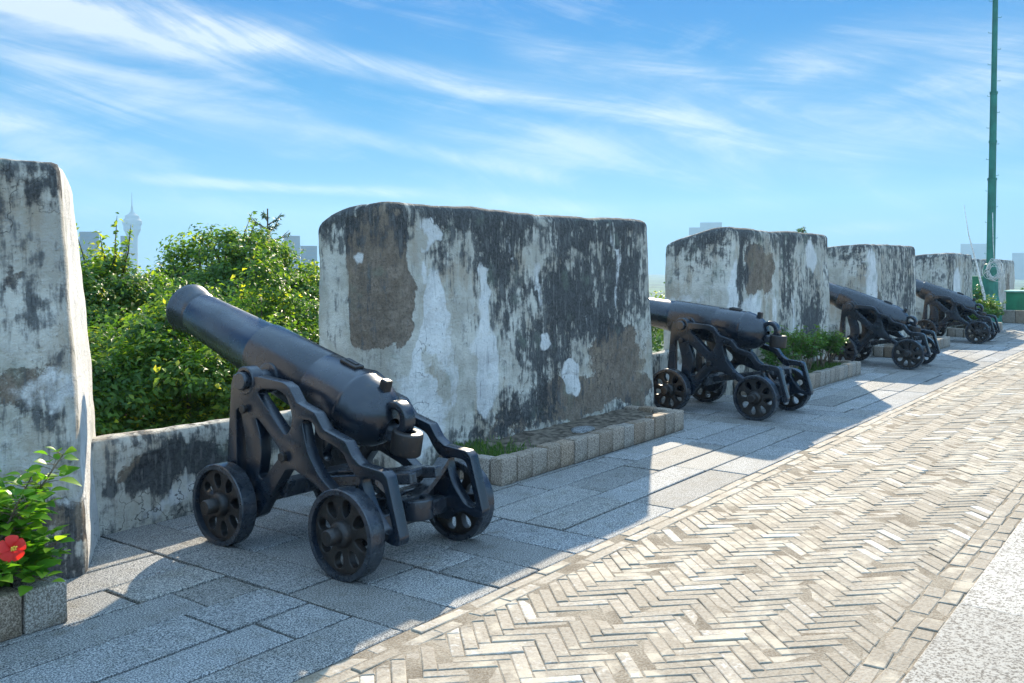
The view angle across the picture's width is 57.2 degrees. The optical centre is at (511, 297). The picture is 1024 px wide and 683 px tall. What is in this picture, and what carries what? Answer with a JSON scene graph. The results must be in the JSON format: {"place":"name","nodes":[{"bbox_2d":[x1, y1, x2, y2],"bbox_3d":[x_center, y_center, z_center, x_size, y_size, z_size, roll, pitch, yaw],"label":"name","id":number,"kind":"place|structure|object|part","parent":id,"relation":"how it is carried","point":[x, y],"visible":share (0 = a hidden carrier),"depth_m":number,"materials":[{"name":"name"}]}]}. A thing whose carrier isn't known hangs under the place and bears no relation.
{"place":"outdoors","nodes":[
{"label":"outdoors","id":0,"kind":"place"},
{"bbox_2d":[453,435,533,455],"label":"grass","id":1,"kind":"structure","parent":0,"point":[479,446],"depth_m":7.29,"materials":[{"name":"green plant"}]},
{"bbox_2d":[0,310,1023,682],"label":"pavement","id":2,"kind":"structure","parent":0,"point":[194,614],"depth_m":5.06,"materials":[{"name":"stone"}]},
{"bbox_2d":[0,573,67,641],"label":"planter bed","id":3,"kind":"object","parent":2,"relation":"on","point":[40,605],"visible":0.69,"depth_m":4.09,"materials":[{"name":"stone"}]},
{"bbox_2d":[0,446,80,596],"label":"hibiscus bush","id":4,"kind":"object","parent":3,"relation":"in","point":[26,553],"visible":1,"depth_m":4.16,"materials":[{"name":"green plant"}]},
{"bbox_2d":[0,158,99,578],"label":"merlon","id":5,"kind":"object","parent":2,"relation":"on","point":[46,397],"visible":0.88,"depth_m":4.69,"materials":[{"name":"paint"}]},
{"bbox_2d":[91,410,314,535],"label":"wall","id":6,"kind":"structure","parent":2,"relation":"on","point":[144,477],"depth_m":5.82,"materials":[{"name":"paint"}]},
{"bbox_2d":[166,284,493,581],"bbox_3d":[-1.275,0.669,5.645,2.332,1.475,1.154,1,2,37],"label":"cannon","id":7,"kind":"object","parent":2,"relation":"on","point":[346,407],"visible":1,"depth_m":5.27,"materials":[{"name":"black metal"}]},
{"bbox_2d":[318,201,653,467],"bbox_3d":[-0.029,0.259,8.635,0.945,2.081,4.034,1,2,37],"label":"merlon","id":8,"kind":"object","parent":2,"relation":"on","point":[462,324],"visible":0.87,"depth_m":7.67,"materials":[{"name":"paint"}]},
{"bbox_2d":[439,405,683,485],"bbox_3d":[0.530,1.217,8.162,0.686,0.204,2.936,1,2,37],"label":"planter bed","id":9,"kind":"object","parent":2,"relation":"on","point":[557,446],"visible":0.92,"depth_m":7.86,"materials":[{"name":"stone"}]},
{"bbox_2d":[571,426,594,432],"bbox_3d":[0.625,1.159,8.300,0.181,0.028,0.299,1,2,37],"label":"flat stone","id":10,"kind":"object","parent":9,"relation":"on","point":[581,429],"visible":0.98,"depth_m":8.24,"materials":[{"name":"stone"}]},
{"bbox_2d":[652,348,681,398],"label":"wall","id":11,"kind":"structure","parent":2,"relation":"on","point":[659,360],"depth_m":11.24,"materials":[{"name":"paint"}]},
{"bbox_2d":[649,298,813,420],"bbox_3d":[2.103,0.586,10.564,2.355,1.298,1.154,2,3,38],"label":"cannon","id":12,"kind":"object","parent":2,"relation":"on","point":[739,334],"visible":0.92,"depth_m":10.19,"materials":[{"name":"black metal"}]},
{"bbox_2d":[663,227,829,394],"bbox_3d":[3.411,0.097,13.262,0.951,2.081,3.892,1,2,37],"label":"merlon","id":13,"kind":"object","parent":2,"relation":"on","point":[780,278],"visible":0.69,"depth_m":12.18,"materials":[{"name":"paint"}]},
{"bbox_2d":[795,226,806,232],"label":"weed","id":14,"kind":"object","parent":13,"relation":"on","point":[802,230],"visible":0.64,"depth_m":14.17,"materials":[{"name":"green plant"}]},
{"bbox_2d":[734,359,860,394],"bbox_3d":[3.895,1.059,12.691,0.685,0.204,3.145,1,2,37],"label":"planter bed","id":15,"kind":"object","parent":2,"relation":"on","point":[827,376],"visible":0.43,"depth_m":12.82,"materials":[{"name":"stone"}]},
{"bbox_2d":[758,331,805,365],"bbox_3d":[3.324,0.757,11.977,0.614,0.662,0.639,-1,2,-24],"label":"shrub","id":16,"kind":"object","parent":15,"relation":"in","point":[770,358],"visible":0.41,"depth_m":11.85,"materials":[{"name":"green plant"}]},
{"bbox_2d":[780,325,816,374],"bbox_3d":[3.705,0.709,12.389,0.604,0.725,0.683,1,2,37],"label":"shrub","id":17,"kind":"object","parent":15,"relation":"in","point":[793,340],"visible":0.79,"depth_m":12.30,"materials":[{"name":"green plant"}]},
{"bbox_2d":[791,326,828,369],"bbox_3d":[4.059,0.710,12.862,0.564,0.691,0.555,-1,2,-34],"label":"shrub","id":18,"kind":"object","parent":15,"relation":"in","point":[816,342],"visible":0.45,"depth_m":12.80,"materials":[{"name":"green plant"}]},
{"bbox_2d":[804,324,846,367],"bbox_3d":[4.367,0.701,13.216,0.539,0.686,0.617,-1,2,-32],"label":"shrub","id":19,"kind":"object","parent":15,"relation":"in","point":[833,340],"visible":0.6,"depth_m":13.19,"materials":[{"name":"green plant"}]},
{"bbox_2d":[822,330,847,364],"bbox_3d":[4.638,0.748,13.685,0.540,0.559,0.647,1,2,37],"label":"shrub","id":20,"kind":"object","parent":15,"relation":"on","point":[837,350],"visible":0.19,"depth_m":13.62,"materials":[{"name":"green plant"}]},
{"bbox_2d":[830,324,835,353],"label":"wall","id":21,"kind":"structure","parent":2,"relation":"on","point":[832,327],"depth_m":16.27,"materials":[{"name":"paint"}]},
{"bbox_2d":[827,244,915,357],"bbox_3d":[6.717,-0.009,17.710,0.943,1.983,3.457,1,2,37],"label":"merlon","id":22,"kind":"object","parent":2,"relation":"on","point":[883,272],"visible":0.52,"depth_m":16.53,"materials":[{"name":"paint"}]},
{"bbox_2d":[829,282,940,369],"bbox_3d":[5.636,0.301,15.247,2.315,1.539,1.154,1,2,36],"label":"cannon","id":23,"kind":"object","parent":2,"relation":"on","point":[877,318],"visible":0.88,"depth_m":14.88,"materials":[{"name":"black metal"}]},
{"bbox_2d":[874,336,949,357],"bbox_3d":[7.444,0.893,17.464,0.686,0.202,3.044,1,2,37],"label":"planter bed","id":24,"kind":"object","parent":2,"relation":"on","point":[884,350],"visible":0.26,"depth_m":16.39,"materials":[{"name":"stone"}]},
{"bbox_2d":[916,311,920,326],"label":"wall","id":25,"kind":"structure","parent":2,"relation":"on","point":[918,317],"depth_m":21.05,"materials":[{"name":"paint"}]},
{"bbox_2d":[915,253,972,335],"bbox_3d":[10.158,-0.122,22.337,0.941,1.885,3.139,1,2,37],"label":"merlon","id":26,"kind":"object","parent":2,"relation":"on","point":[951,271],"visible":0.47,"depth_m":21.20,"materials":[{"name":"paint"}]},
{"bbox_2d":[916,279,1000,343],"bbox_3d":[9.008,0.139,19.902,2.315,1.539,1.154,1,2,36],"label":"cannon","id":27,"kind":"object","parent":2,"relation":"on","point":[952,305],"visible":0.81,"depth_m":19.54,"materials":[{"name":"black metal"}]},
{"bbox_2d":[964,207,985,300],"bbox_3d":[12.293,-0.870,24.946,0.598,3.203,0.102,1,2,26],"label":"leaning rod","id":28,"kind":"object","parent":2,"relation":"on","point":[981,283],"visible":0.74,"depth_m":24.89,"materials":[{"name":"metal"}]},
{"bbox_2d":[948,322,1002,337],"bbox_3d":[10.872,0.732,22.078,0.686,0.203,3.146,1,2,37],"label":"planter bed","id":29,"kind":"object","parent":2,"relation":"on","point":[958,331],"visible":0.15,"depth_m":20.89,"materials":[{"name":"stone"}]},
{"bbox_2d":[963,314,977,327],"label":"shrub","id":30,"kind":"object","parent":29,"relation":"on","point":[973,317],"visible":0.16,"depth_m":21.01,"materials":[{"name":"green plant"}]},
{"bbox_2d":[975,295,1001,317],"bbox_3d":[11.268,0.318,22.569,0.880,0.801,0.928,1,2,37],"label":"shrub","id":31,"kind":"object","parent":29,"relation":"in","point":[991,305],"visible":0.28,"depth_m":22.36,"materials":[{"name":"green plant"}]},
{"bbox_2d":[972,276,982,299],"bbox_3d":[12.798,0.049,25.888,0.460,1.295,0.600,1,2,37],"label":"cabinet","id":32,"kind":"object","parent":2,"relation":"on","point":[975,280],"visible":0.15,"depth_m":25.62,"materials":[{"name":"paint"}]},
{"bbox_3d":[12.628,-0.035,25.656,0.360,1.000,0.020,1,2,37],"label":"door","id":33,"kind":"part","parent":32,"relation":"part of","materials":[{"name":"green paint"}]},
{"bbox_2d":[972,284,985,300],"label":"shrub","id":34,"kind":"object","parent":2,"relation":"on","point":[977,294],"visible":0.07,"depth_m":25.05,"materials":[{"name":"green plant"}]},
{"bbox_2d":[981,0,1002,322],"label":"flag mast","id":35,"kind":"object","parent":2,"relation":"on","point":[990,287],"visible":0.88,"depth_m":25.13,"materials":[{"name":"green metal"}]},
{"bbox_2d":[983,212,1004,281],"bbox_3d":[12.856,-1.351,25.039,0.516,1.849,0.135,1,2,37],"label":"rope coil","id":36,"kind":"object","parent":35,"relation":"hanging from","point":[997,268],"visible":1,"depth_m":25.05,"materials":[{"name":"grey fabric"}]},
{"bbox_2d":[972,258,1014,309],"bbox_3d":[14.826,-0.331,29.718,0.949,1.788,7.001,1,2,37],"label":"merlon","id":37,"kind":"object","parent":2,"relation":"on","point":[1007,282],"visible":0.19,"depth_m":30.45,"materials":[{"name":"paint"}]},
{"bbox_2d":[1002,290,1023,322],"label":"garden planter","id":38,"kind":"object","parent":2,"relation":"on","point":[1014,299],"visible":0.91,"depth_m":25.97,"materials":[{"name":"stone"}]},
{"bbox_2d":[0,0,1023,274],"label":"sky","id":39,"kind":"structure","parent":0,"point":[848,122],"materials":[{"name":"blue"}]},
{"bbox_2d":[118,274,1023,410],"bbox_3d":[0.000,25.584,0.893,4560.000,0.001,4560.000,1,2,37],"label":"ground","id":40,"kind":"structure","parent":0,"point":[656,283],"depth_m":1173.14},
{"bbox_2d":[79,232,98,281],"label":"apartment block","id":41,"kind":"structure","parent":40,"relation":"on","point":[87,237],"depth_m":814.32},
{"bbox_2d":[120,236,129,272],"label":"apartment block","id":42,"kind":"structure","parent":40,"relation":"on","point":[122,238],"depth_m":920.59,"materials":[{"name":"grey concrete"}]},
{"bbox_2d":[122,193,141,275],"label":"tower","id":43,"kind":"structure","parent":40,"relation":"on","point":[131,218],"depth_m":1751.25,"materials":[{"name":"grey concrete"}]},
{"bbox_2d":[76,212,283,434],"bbox_3d":[-4.951,12.035,12.269,3.816,26.300,4.959,1,2,37],"label":"broadleaf tree","id":44,"kind":"object","parent":40,"relation":"on","point":[111,292],"visible":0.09,"depth_m":12.04,"materials":[{"name":"green plant"}]},
{"bbox_2d":[87,249,319,435],"bbox_3d":[-3.573,12.320,11.247,3.206,25.803,5.792,1,2,37],"label":"broadleaf tree","id":45,"kind":"object","parent":40,"relation":"on","point":[199,374],"visible":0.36,"depth_m":9.99,"materials":[{"name":"green plant"}]},
{"bbox_2d":[140,211,319,407],"bbox_3d":[-4.251,11.831,15.242,4.090,26.501,5.011,1,2,37],"label":"broadleaf tree","id":46,"kind":"object","parent":40,"relation":"on","point":[233,253],"visible":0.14,"depth_m":15.07,"materials":[{"name":"green plant"}]},
{"bbox_2d":[215,252,319,419],"bbox_3d":[-3.294,12.120,16.480,3.814,25.836,4.652,1,2,37],"label":"broadleaf tree","id":47,"kind":"object","parent":40,"relation":"on","point":[308,279],"visible":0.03,"depth_m":15.44,"materials":[{"name":"green plant"}]},
{"bbox_2d":[244,209,297,264],"bbox_3d":[-5.735,11.382,22.218,2.714,26.900,2.544,0,2,2],"label":"conifer tree","id":48,"kind":"object","parent":40,"relation":"on","point":[268,226],"visible":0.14,"depth_m":21.68,"materials":[{"name":"green plant"}]},
{"bbox_2d":[283,236,299,273],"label":"apartment block","id":49,"kind":"structure","parent":40,"relation":"on","point":[295,240],"depth_m":967.44,"materials":[{"name":"grey concrete"}]},
{"bbox_2d":[300,246,316,270],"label":"apartment block","id":50,"kind":"structure","parent":40,"relation":"on","point":[309,253],"depth_m":873.54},
{"bbox_2d":[649,282,664,351],"bbox_3d":[4.723,12.049,26.786,4.935,25.260,4.721,-1,2,-27],"label":"broadleaf tree","id":51,"kind":"object","parent":40,"relation":"on","point":[659,332],"visible":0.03,"depth_m":25.60,"materials":[{"name":"green plant"}]},
{"bbox_2d":[689,222,721,235],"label":"apartment block","id":52,"kind":"structure","parent":40,"relation":"on","point":[704,226],"depth_m":1688.49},
{"bbox_2d":[960,244,986,259],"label":"apartment block","id":53,"kind":"structure","parent":40,"relation":"on","point":[979,250],"depth_m":1775.65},
{"bbox_2d":[1012,253,1023,279],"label":"apartment block","id":54,"kind":"structure","parent":40,"relation":"on","point":[1018,259],"depth_m":1657.83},
{"bbox_2d":[293,350,1023,682],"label":"brick paving","id":55,"kind":"structure","parent":0,"point":[723,665],"depth_m":4.83,"materials":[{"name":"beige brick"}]},
{"bbox_2d":[792,361,847,375],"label":"grass","id":56,"kind":"structure","parent":0,"point":[827,365],"depth_m":13.30,"materials":[{"name":"green plant"}]},
{"bbox_2d":[901,517,1023,682],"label":"granite road","id":57,"kind":"structure","parent":0,"point":[978,637],"depth_m":4.04,"materials":[{"name":"grey stone"}]},
{"bbox_2d":[975,300,999,314],"bbox_3d":[10.777,0.371,21.828,1.009,0.746,0.877,-2,3,-41],"label":"shrub","id":58,"kind":"object","parent":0,"point":[987,311],"visible":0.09,"depth_m":21.62,"materials":[{"name":"green plant"}]},
{"bbox_2d":[976,294,1006,318],"bbox_3d":[11.581,0.294,23.049,0.928,0.815,1.093,1,2,37],"label":"shrub","id":59,"kind":"object","parent":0,"point":[1000,308],"visible":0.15,"depth_m":22.94,"materials":[{"name":"green plant"}]}
]}

